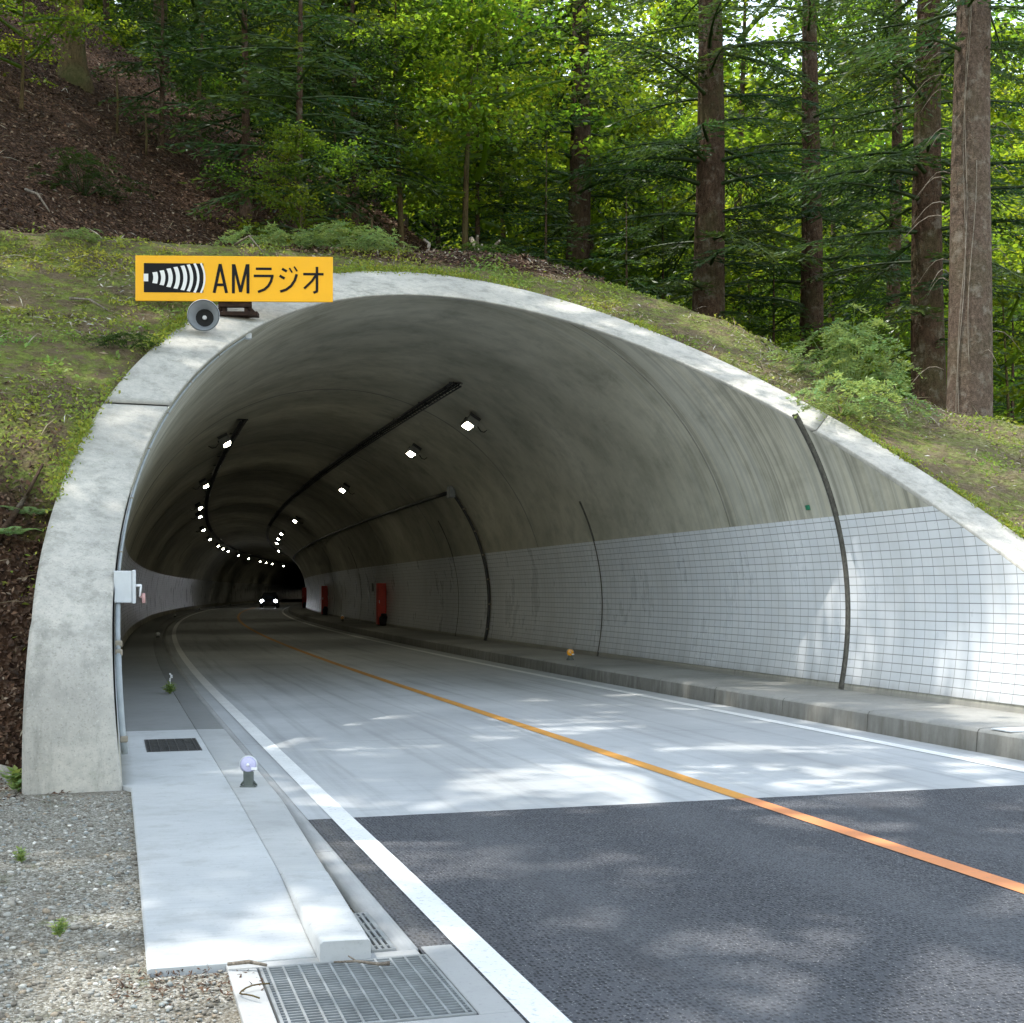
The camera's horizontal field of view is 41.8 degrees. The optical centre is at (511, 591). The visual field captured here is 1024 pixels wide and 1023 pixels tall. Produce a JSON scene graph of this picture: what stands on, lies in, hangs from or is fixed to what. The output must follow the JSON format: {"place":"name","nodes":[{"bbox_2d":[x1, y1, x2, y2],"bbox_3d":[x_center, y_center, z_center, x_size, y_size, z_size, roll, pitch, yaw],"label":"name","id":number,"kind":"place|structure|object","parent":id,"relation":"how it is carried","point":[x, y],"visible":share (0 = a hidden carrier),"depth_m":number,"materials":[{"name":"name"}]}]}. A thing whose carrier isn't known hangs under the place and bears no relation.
{"place":"outdoors","nodes":[
{"label":"outdoors","id":0,"kind":"place"},
{"bbox_2d":[120,600,316,977],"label":"sidewalk","id":1,"kind":"structure","parent":0,"point":[214,895],"depth_m":7.71,"materials":[{"name":"concrete"}]},
{"bbox_2d":[144,738,201,751],"bbox_3d":[-3.347,1.538,13.212,0.510,0.062,1.080,0,0,-17],"label":"drain grating","id":2,"kind":"object","parent":1,"relation":"in","point":[168,745],"visible":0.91,"depth_m":13.16,"materials":[{"name":"metal"}]},
{"bbox_2d":[0,0,1023,773],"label":"hillside","id":3,"kind":"structure","parent":0,"point":[86,362],"depth_m":20.30,"materials":[{"name":"green plant"}]},
{"bbox_2d":[0,375,62,771],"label":"dead leaves","id":4,"kind":"object","parent":3,"relation":"on","point":[11,642],"visible":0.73,"depth_m":12.81,"materials":[{"name":"brown plant"}]},
{"bbox_2d":[0,463,43,540],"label":"fallen branch","id":5,"kind":"object","parent":4,"relation":"on","point":[9,521],"visible":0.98,"depth_m":13.29,"materials":[{"name":"brown wood"}]},
{"bbox_2d":[55,0,94,93],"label":"fir tree","id":6,"kind":"object","parent":3,"relation":"on","point":[74,69],"visible":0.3,"depth_m":32.73,"materials":[{"name":"brown plant"}]},
{"bbox_2d":[0,0,152,108],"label":"understorey tree","id":7,"kind":"object","parent":3,"relation":"on","point":[27,19],"visible":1,"depth_m":29.17,"materials":[{"name":"green plant"}]},
{"bbox_2d":[45,227,108,243],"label":"shrub","id":8,"kind":"object","parent":3,"relation":"on","point":[87,233],"visible":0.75,"depth_m":20.37,"materials":[{"name":"green plant"}]},
{"bbox_2d":[24,146,153,203],"bbox_3d":[-7.933,-7.830,25.225,2.369,1.044,2.186,0,0,-7],"label":"shrub","id":9,"kind":"object","parent":3,"relation":"on","point":[98,189],"visible":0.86,"depth_m":25.17,"materials":[{"name":"green plant"}]},
{"bbox_2d":[71,330,163,351],"bbox_3d":[-4.872,-3.057,16.584,1.291,0.384,1.333,0,0,-15],"label":"shrub","id":10,"kind":"object","parent":3,"relation":"on","point":[120,335],"visible":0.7,"depth_m":16.36,"materials":[{"name":"green plant"}]},
{"bbox_2d":[84,0,205,62],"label":"broadleaf tree","id":11,"kind":"object","parent":3,"relation":"on","point":[130,25],"visible":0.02,"depth_m":58.37,"materials":[{"name":"green plant"}]},
{"bbox_2d":[84,0,213,74],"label":"broadleaf tree","id":12,"kind":"object","parent":3,"relation":"on","point":[105,4],"visible":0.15,"depth_m":53.46,"materials":[{"name":"green plant"}]},
{"bbox_2d":[84,0,239,83],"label":"broadleaf tree","id":13,"kind":"object","parent":3,"relation":"on","point":[216,35],"visible":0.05,"depth_m":63.67,"materials":[{"name":"green plant"}]},
{"bbox_2d":[89,0,240,151],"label":"young fir","id":14,"kind":"object","parent":3,"relation":"on","point":[161,41],"visible":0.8,"depth_m":30.95,"materials":[{"name":"green plant"}]},
{"bbox_2d":[89,0,315,137],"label":"understorey tree","id":15,"kind":"object","parent":3,"relation":"on","point":[197,92],"visible":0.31,"depth_m":34.03,"materials":[{"name":"green plant"}]},
{"bbox_2d":[128,0,348,218],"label":"young fir","id":16,"kind":"object","parent":3,"relation":"on","point":[245,209],"visible":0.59,"depth_m":29.39,"materials":[{"name":"green plant"}]},
{"bbox_2d":[144,0,362,162],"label":"broadleaf tree","id":17,"kind":"object","parent":3,"relation":"on","point":[217,82],"visible":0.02,"depth_m":52.30,"materials":[{"name":"green plant"}]},
{"bbox_2d":[210,221,303,246],"bbox_3d":[-4.603,-6.173,24.415,2.443,1.166,2.648,0,0,-34],"label":"shrub","id":18,"kind":"object","parent":3,"relation":"on","point":[240,233],"visible":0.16,"depth_m":24.30,"materials":[{"name":"green plant"}]},
{"bbox_2d":[228,227,333,248],"bbox_3d":[-3.982,-5.857,22.949,2.152,0.640,2.222,0,0,7],"label":"shrub","id":19,"kind":"object","parent":3,"relation":"on","point":[274,241],"visible":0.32,"depth_m":22.42,"materials":[{"name":"green plant"}]},
{"bbox_2d":[200,116,396,246],"bbox_3d":[-4.235,-7.302,26.120,3.687,3.789,3.488,0,0,-20],"label":"understorey tree","id":20,"kind":"object","parent":3,"relation":"on","point":[309,144],"visible":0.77,"depth_m":25.79,"materials":[{"name":"green plant"}]},
{"bbox_2d":[186,0,413,247],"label":"young fir","id":21,"kind":"object","parent":3,"relation":"on","point":[299,97],"visible":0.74,"depth_m":27.43,"materials":[{"name":"green plant"}]},
{"bbox_2d":[0,0,619,305],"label":"dead leaves","id":22,"kind":"object","parent":3,"relation":"on","point":[524,256],"visible":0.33,"depth_m":28.49,"materials":[{"name":"brown plant"}]},
{"bbox_2d":[228,13,433,246],"bbox_3d":[-4.208,-10.007,30.462,4.379,5.506,5.121,0,0,-17],"label":"understorey tree","id":23,"kind":"object","parent":3,"relation":"on","point":[358,53],"visible":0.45,"depth_m":30.22,"materials":[{"name":"green plant"}]},
{"bbox_2d":[291,220,414,255],"bbox_3d":[-2.877,-5.920,22.773,2.540,0.731,2.459,0,0,-1],"label":"shrub","id":24,"kind":"object","parent":3,"relation":"on","point":[340,231],"visible":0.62,"depth_m":22.55,"materials":[{"name":"green plant"}]},
{"bbox_2d":[260,0,452,239],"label":"young fir","id":25,"kind":"object","parent":3,"relation":"on","point":[353,8],"visible":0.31,"depth_m":31.90,"materials":[{"name":"green plant"}]},
{"bbox_2d":[210,0,517,186],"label":"broadleaf tree","id":26,"kind":"object","parent":3,"relation":"on","point":[344,8],"visible":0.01,"depth_m":45.05,"materials":[{"name":"green plant"}]},
{"bbox_2d":[199,0,547,209],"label":"broadleaf tree","id":27,"kind":"object","parent":3,"relation":"on","point":[378,204],"visible":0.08,"depth_m":41.78,"materials":[{"name":"green plant"}]},
{"bbox_2d":[346,224,418,250],"bbox_3d":[-2.338,-6.167,23.734,1.533,0.675,1.414,0,0,4],"label":"shrub","id":28,"kind":"object","parent":3,"relation":"on","point":[373,230],"visible":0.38,"depth_m":23.67,"materials":[{"name":"green plant"}]},
{"bbox_2d":[233,0,566,227],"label":"broadleaf tree","id":29,"kind":"object","parent":3,"relation":"on","point":[406,221],"visible":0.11,"depth_m":43.22,"materials":[{"name":"green plant"}]},
{"bbox_2d":[239,0,566,250],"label":"understorey tree","id":30,"kind":"object","parent":3,"relation":"on","point":[436,69],"visible":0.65,"depth_m":32.17,"materials":[{"name":"green plant"}]},
{"bbox_2d":[318,37,562,251],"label":"broadleaf tree","id":31,"kind":"object","parent":3,"relation":"on","point":[450,240],"visible":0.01,"depth_m":59.70,"materials":[{"name":"green plant"}]},
{"bbox_2d":[358,69,566,261],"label":"broadleaf tree","id":32,"kind":"object","parent":3,"relation":"on","point":[427,226],"visible":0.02,"depth_m":50.30,"materials":[{"name":"green plant"}]},
{"bbox_2d":[265,0,684,272],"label":"broadleaf tree","id":33,"kind":"object","parent":3,"relation":"on","point":[565,18],"depth_m":68.78,"materials":[{"name":"green plant"}]},
{"bbox_2d":[412,32,540,257],"bbox_3d":[-0.780,-11.359,36.039,3.822,8.010,3.510,0,0,-10],"label":"young fir","id":34,"kind":"object","parent":3,"relation":"on","point":[485,237],"visible":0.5,"depth_m":35.90,"materials":[{"name":"green plant"}]},
{"bbox_2d":[334,0,641,250],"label":"understorey tree","id":35,"kind":"object","parent":3,"relation":"on","point":[465,142],"visible":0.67,"depth_m":33.45,"materials":[{"name":"green plant"}]},
{"bbox_2d":[452,240,532,258],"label":"shrub","id":36,"kind":"object","parent":3,"relation":"on","point":[487,248],"visible":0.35,"depth_m":24.69,"materials":[{"name":"green plant"}]},
{"bbox_2d":[328,0,691,285],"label":"understorey tree","id":37,"kind":"object","parent":3,"relation":"on","point":[595,147],"visible":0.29,"depth_m":37.79,"materials":[{"name":"green plant"}]},
{"bbox_2d":[360,0,661,249],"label":"broadleaf tree","id":38,"kind":"object","parent":3,"relation":"on","point":[590,1],"visible":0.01,"depth_m":77.53,"materials":[{"name":"green plant"}]},
{"bbox_2d":[0,222,1023,649],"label":"ground cover","id":39,"kind":"object","parent":3,"relation":"on","point":[348,252],"visible":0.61,"depth_m":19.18,"materials":[{"name":"green plant"}]},
{"bbox_2d":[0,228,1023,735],"bbox_3d":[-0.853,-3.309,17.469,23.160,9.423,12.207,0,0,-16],"label":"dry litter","id":40,"kind":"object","parent":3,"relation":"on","point":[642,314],"visible":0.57,"depth_m":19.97,"materials":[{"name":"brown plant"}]},
{"bbox_2d":[0,40,1023,690],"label":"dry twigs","id":41,"kind":"object","parent":3,"relation":"on","point":[322,246],"visible":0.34,"depth_m":21.18,"materials":[{"name":"brown plant"}]},
{"bbox_2d":[500,135,606,278],"bbox_3d":[0.641,-8.060,31.991,3.013,5.850,3.229,0,0,-15],"label":"young fir","id":42,"kind":"object","parent":3,"relation":"on","point":[545,249],"visible":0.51,"depth_m":31.96,"materials":[{"name":"green plant"}]},
{"bbox_2d":[444,0,695,281],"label":"fir tree","id":43,"kind":"object","parent":3,"relation":"on","point":[581,212],"visible":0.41,"depth_m":37.77,"materials":[{"name":"green plant"}]},
{"bbox_2d":[450,39,730,322],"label":"broadleaf tree","id":44,"kind":"object","parent":3,"relation":"on","point":[652,127],"visible":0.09,"depth_m":44.85,"materials":[{"name":"green plant"}]},
{"bbox_2d":[493,125,693,285],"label":"broadleaf tree","id":45,"kind":"object","parent":3,"relation":"on","point":[558,165],"visible":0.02,"depth_m":53.45,"materials":[{"name":"green plant"}]},
{"bbox_2d":[584,189,673,298],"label":"young fir","id":46,"kind":"object","parent":3,"relation":"on","point":[614,262],"visible":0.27,"depth_m":30.99,"materials":[{"name":"green plant"}]},
{"bbox_2d":[523,149,767,324],"bbox_3d":[3.726,-6.829,40.461,10.738,11.545,9.183,0,0,12],"label":"understorey tree","id":47,"kind":"object","parent":3,"relation":"on","point":[669,201],"visible":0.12,"depth_m":39.15,"materials":[{"name":"green plant"}]},
{"bbox_2d":[628,186,692,308],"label":"young fir","id":48,"kind":"object","parent":3,"relation":"on","point":[670,229],"visible":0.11,"depth_m":36.97,"materials":[{"name":"green plant"}]},
{"bbox_2d":[526,0,824,267],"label":"broadleaf tree","id":49,"kind":"object","parent":3,"relation":"on","point":[737,71],"visible":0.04,"depth_m":92.90,"materials":[{"name":"green plant"}]},
{"bbox_2d":[558,0,875,325],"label":"fir tree","id":50,"kind":"object","parent":3,"relation":"on","point":[707,135],"visible":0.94,"depth_m":33.65,"materials":[{"name":"green plant"}]},
{"bbox_2d":[527,0,948,394],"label":"broadleaf tree","id":51,"kind":"object","parent":3,"relation":"on","point":[741,136],"visible":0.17,"depth_m":46.09,"materials":[{"name":"green plant"}]},
{"bbox_2d":[650,172,905,398],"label":"broadleaf tree","id":52,"kind":"object","parent":3,"relation":"on","point":[785,227],"visible":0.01,"depth_m":58.85,"materials":[{"name":"green plant"}]},
{"bbox_2d":[736,238,822,364],"bbox_3d":[7.002,-5.101,35.835,4.096,9.345,4.459,0,0,1],"label":"young fir","id":53,"kind":"object","parent":3,"relation":"on","point":[773,331],"visible":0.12,"depth_m":35.99,"materials":[{"name":"green plant"}]},
{"bbox_2d":[676,224,906,392],"bbox_3d":[6.812,-5.319,40.092,8.476,10.657,9.912,0,0,4],"label":"understorey tree","id":54,"kind":"object","parent":3,"relation":"on","point":[736,275],"visible":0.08,"depth_m":39.49,"materials":[{"name":"green plant"}]},
{"bbox_2d":[669,0,947,368],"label":"fir tree","id":55,"kind":"object","parent":3,"relation":"on","point":[810,304],"visible":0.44,"depth_m":36.79,"materials":[{"name":"green plant"}]},
{"bbox_2d":[781,49,884,363],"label":"fir tree","id":56,"kind":"object","parent":3,"relation":"on","point":[829,315],"visible":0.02,"depth_m":53.57,"materials":[{"name":"green plant"}]},
{"bbox_2d":[759,303,922,398],"bbox_3d":[4.929,-3.594,20.486,2.563,1.472,2.677,0,0,12],"label":"shrub","id":57,"kind":"object","parent":3,"relation":"on","point":[841,359],"visible":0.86,"depth_m":20.18,"materials":[{"name":"green plant"}]},
{"bbox_2d":[785,369,941,431],"bbox_3d":[4.931,-2.669,19.190,2.459,0.950,2.540,0,0,-5],"label":"shrub","id":58,"kind":"object","parent":3,"relation":"on","point":[854,408],"visible":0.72,"depth_m":18.81,"materials":[{"name":"green plant"}]},
{"bbox_2d":[822,0,911,384],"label":"fir tree","id":59,"kind":"object","parent":3,"relation":"on","point":[909,372],"visible":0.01,"depth_m":64.98,"materials":[{"name":"green plant"}]},
{"bbox_2d":[743,0,1023,371],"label":"broadleaf tree","id":60,"kind":"object","parent":3,"relation":"on","point":[1007,16],"visible":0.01,"depth_m":88.91,"materials":[{"name":"green plant"}]},
{"bbox_2d":[761,0,1022,392],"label":"fir tree","id":61,"kind":"object","parent":3,"relation":"on","point":[896,141],"visible":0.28,"depth_m":39.84,"materials":[{"name":"green plant"}]},
{"bbox_2d":[782,303,1003,414],"bbox_3d":[8.987,-3.672,34.084,6.707,7.286,7.090,0,0,14],"label":"understorey tree","id":62,"kind":"object","parent":3,"relation":"on","point":[821,338],"visible":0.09,"depth_m":33.78,"materials":[{"name":"green plant"}]},
{"bbox_2d":[769,0,1023,410],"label":"fir tree","id":63,"kind":"object","parent":3,"relation":"on","point":[928,320],"visible":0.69,"depth_m":30.71,"materials":[{"name":"green plant"}]},
{"bbox_2d":[821,75,1023,422],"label":"broadleaf tree","id":64,"kind":"object","parent":3,"relation":"on","point":[994,119],"visible":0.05,"depth_m":57.95,"materials":[{"name":"green plant"}]},
{"bbox_2d":[829,0,1023,419],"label":"fir tree","id":65,"kind":"object","parent":3,"relation":"on","point":[975,383],"visible":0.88,"depth_m":24.71,"materials":[{"name":"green plant"}]},
{"bbox_2d":[900,4,1023,413],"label":"creeper","id":66,"kind":"object","parent":65,"relation":"attached to","point":[964,204],"visible":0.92,"depth_m":24.69,"materials":[{"name":"green plant"}]},
{"bbox_2d":[834,196,1023,424],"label":"broadleaf tree","id":67,"kind":"object","parent":3,"relation":"on","point":[1003,264],"visible":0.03,"depth_m":43.31,"materials":[{"name":"green plant"}]},
{"bbox_2d":[880,246,1023,424],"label":"understorey tree","id":68,"kind":"object","parent":3,"relation":"on","point":[1017,392],"visible":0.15,"depth_m":32.78,"materials":[{"name":"green plant"}]},
{"bbox_2d":[902,132,1023,424],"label":"broadleaf tree","id":69,"kind":"object","parent":3,"relation":"on","point":[1020,150],"visible":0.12,"depth_m":51.16,"materials":[{"name":"green plant"}]},
{"bbox_2d":[903,0,1023,416],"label":"broadleaf tree","id":70,"kind":"object","parent":3,"relation":"on","point":[1005,32],"visible":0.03,"depth_m":61.38,"materials":[{"name":"green plant"}]},
{"bbox_2d":[993,293,1023,423],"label":"young fir","id":71,"kind":"object","parent":3,"relation":"on","point":[1012,364],"visible":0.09,"depth_m":39.97,"materials":[{"name":"green plant"}]},
{"bbox_2d":[112,641,1013,953],"bbox_3d":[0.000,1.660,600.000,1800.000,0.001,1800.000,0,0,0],"label":"ground","id":72,"kind":"structure","parent":0,"point":[436,813],"depth_m":9.85,"materials":[{"name":"soil"}]},
{"bbox_2d":[0,780,153,1022],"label":"gravel shoulder","id":73,"kind":"object","parent":72,"relation":"on","point":[43,995],"visible":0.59,"depth_m":6.60},
{"bbox_2d":[0,765,21,791],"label":"weed","id":74,"kind":"object","parent":73,"relation":"on","point":[15,776],"visible":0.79,"depth_m":10.37,"materials":[{"name":"green plant"}]},
{"bbox_2d":[0,780,230,1022],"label":"gravel stones","id":75,"kind":"object","parent":73,"relation":"on","point":[10,902],"visible":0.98,"depth_m":6.44,"materials":[{"name":"grey gravel"}]},
{"bbox_2d":[150,972,241,1022],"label":"gravel shoulder","id":76,"kind":"object","parent":72,"relation":"on","point":[230,1012],"visible":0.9,"depth_m":5.28},
{"bbox_2d":[107,967,263,1020],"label":"dead leaves","id":77,"kind":"object","parent":76,"relation":"on","point":[166,989],"visible":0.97,"depth_m":5.44,"materials":[{"name":"brown plant"}]},
{"bbox_2d":[164,603,417,950],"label":"gutter","id":78,"kind":"object","parent":72,"relation":"on","point":[356,894],"visible":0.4,"depth_m":7.73,"materials":[{"name":"concrete"}]},
{"bbox_2d":[353,912,395,952],"bbox_3d":[-0.669,1.618,6.289,0.110,0.062,0.700,0,0,-17],"label":"drain grating","id":79,"kind":"object","parent":78,"relation":"in","point":[367,922],"visible":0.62,"depth_m":6.21,"materials":[{"name":"metal"}]},
{"bbox_2d":[281,871,370,961],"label":"kerb end block","id":80,"kind":"structure","parent":72,"relation":"on","point":[333,928],"depth_m":6.21,"materials":[{"name":"concrete"}]},
{"bbox_2d":[22,271,1023,794],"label":"road tunnel","id":81,"kind":"structure","parent":72,"relation":"on","point":[628,491],"depth_m":22.52,"materials":[{"name":"concrete"}]},
{"bbox_2d":[114,570,145,603],"bbox_3d":[-3.274,-0.040,11.480,0.262,0.285,0.275,0,0,-17],"label":"crank box","id":82,"kind":"object","parent":81,"relation":"attached to","point":[125,585],"visible":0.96,"depth_m":11.35,"materials":[{"name":"grey paint"}]},
{"bbox_2d":[115,336,245,753],"bbox_3d":[-3.579,-1.054,14.296,0.544,4.714,7.252,0,0,-4],"label":"conduit line","id":83,"kind":"object","parent":81,"relation":"attached to","point":[119,690],"visible":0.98,"depth_m":11.13,"materials":[{"name":"grey metal"}]},
{"bbox_2d":[187,299,219,331],"bbox_3d":[-3.975,-3.518,17.395,0.414,0.437,0.510,0,0,-7],"label":"horn loudspeaker","id":84,"kind":"object","parent":81,"relation":"attached to","point":[203,315],"visible":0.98,"depth_m":17.25,"materials":[{"name":"grey metal"}]},
{"bbox_2d":[135,255,332,317],"bbox_3d":[-3.737,-4.110,18.115,2.640,0.800,0.190,0,0,-2],"label":"radio sign","id":85,"kind":"object","parent":81,"relation":"attached to","point":[226,282],"visible":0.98,"depth_m":18.03,"materials":[{"name":"metal"}]},
{"bbox_2d":[202,419,294,564],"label":"cable tray","id":86,"kind":"object","parent":81,"relation":"attached to","point":[235,433],"visible":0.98,"depth_m":48.84,"materials":[{"name":"metal"}]},
{"bbox_2d":[266,382,462,556],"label":"cable tray","id":87,"kind":"object","parent":81,"relation":"attached to","point":[344,456],"visible":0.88,"depth_m":36.55,"materials":[{"name":"metal"}]},
{"bbox_2d":[293,486,490,640],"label":"conduit run","id":88,"kind":"object","parent":81,"relation":"attached to","point":[450,492],"visible":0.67,"depth_m":36.60,"materials":[{"name":"metal"}]},
{"bbox_2d":[288,603,1023,760],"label":"raised walkway","id":89,"kind":"structure","parent":81,"relation":"attached to","point":[948,725],"depth_m":18.39,"materials":[{"name":"concrete"}]},
{"bbox_2d":[376,583,385,625],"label":"hydrant cabinet","id":90,"kind":"object","parent":89,"relation":"on","point":[380,598],"visible":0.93,"depth_m":53.31,"materials":[{"name":"red metal"}]},
{"bbox_2d":[114,0,1023,526],"label":"sky","id":91,"kind":"structure","parent":0,"point":[766,33],"materials":[{"name":"white"}]},
{"bbox_2d":[167,601,1023,819],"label":"concrete road","id":92,"kind":"structure","parent":0,"point":[353,744],"depth_m":14.69,"materials":[{"name":"grey concrete"}]},
{"bbox_2d":[153,600,325,874],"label":"kerb","id":93,"kind":"structure","parent":92,"relation":"on","point":[288,847],"depth_m":10.26,"materials":[{"name":"concrete"}]},
{"bbox_2d":[239,755,256,786],"bbox_3d":[-2.042,1.391,10.397,0.141,0.242,0.091,0,0,-2],"label":"road delineator","id":94,"kind":"object","parent":93,"relation":"on","point":[248,765],"visible":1,"depth_m":10.37,"materials":[{"name":"grey paint"}]},
{"bbox_2d":[172,601,571,1022],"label":"road edge line","id":95,"kind":"object","parent":92,"relation":"on","point":[530,1003],"visible":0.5,"depth_m":7.01,"materials":[{"name":"white paint"}]},
{"bbox_2d":[237,602,751,797],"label":"line","id":96,"kind":"object","parent":92,"relation":"on","point":[718,789],"visible":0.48,"depth_m":14.55,"materials":[{"name":"orange paint"}]},
{"bbox_2d":[282,607,1023,771],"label":"road edge line","id":97,"kind":"object","parent":92,"relation":"on","point":[884,743],"visible":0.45,"depth_m":16.84,"materials":[{"name":"white paint"}]},
{"bbox_2d":[308,785,1023,1022],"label":"asphalt road","id":98,"kind":"structure","parent":0,"point":[726,911],"depth_m":6.90,"materials":[{"name":"grey asphalt"}]},
{"bbox_2d":[226,944,525,1022],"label":"drain surround","id":99,"kind":"object","parent":98,"relation":"in","point":[482,996],"visible":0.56,"depth_m":5.38,"materials":[{"name":"concrete"}]},
{"bbox_2d":[259,954,476,1022],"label":"drain grating","id":100,"kind":"object","parent":99,"relation":"in","point":[410,988],"visible":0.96,"depth_m":5.34,"materials":[{"name":"metal"}]},
{"bbox_2d":[737,798,1023,893],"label":"line","id":101,"kind":"object","parent":98,"relation":"on","point":[974,872],"visible":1,"depth_m":8.36,"materials":[{"name":"orange paint"}]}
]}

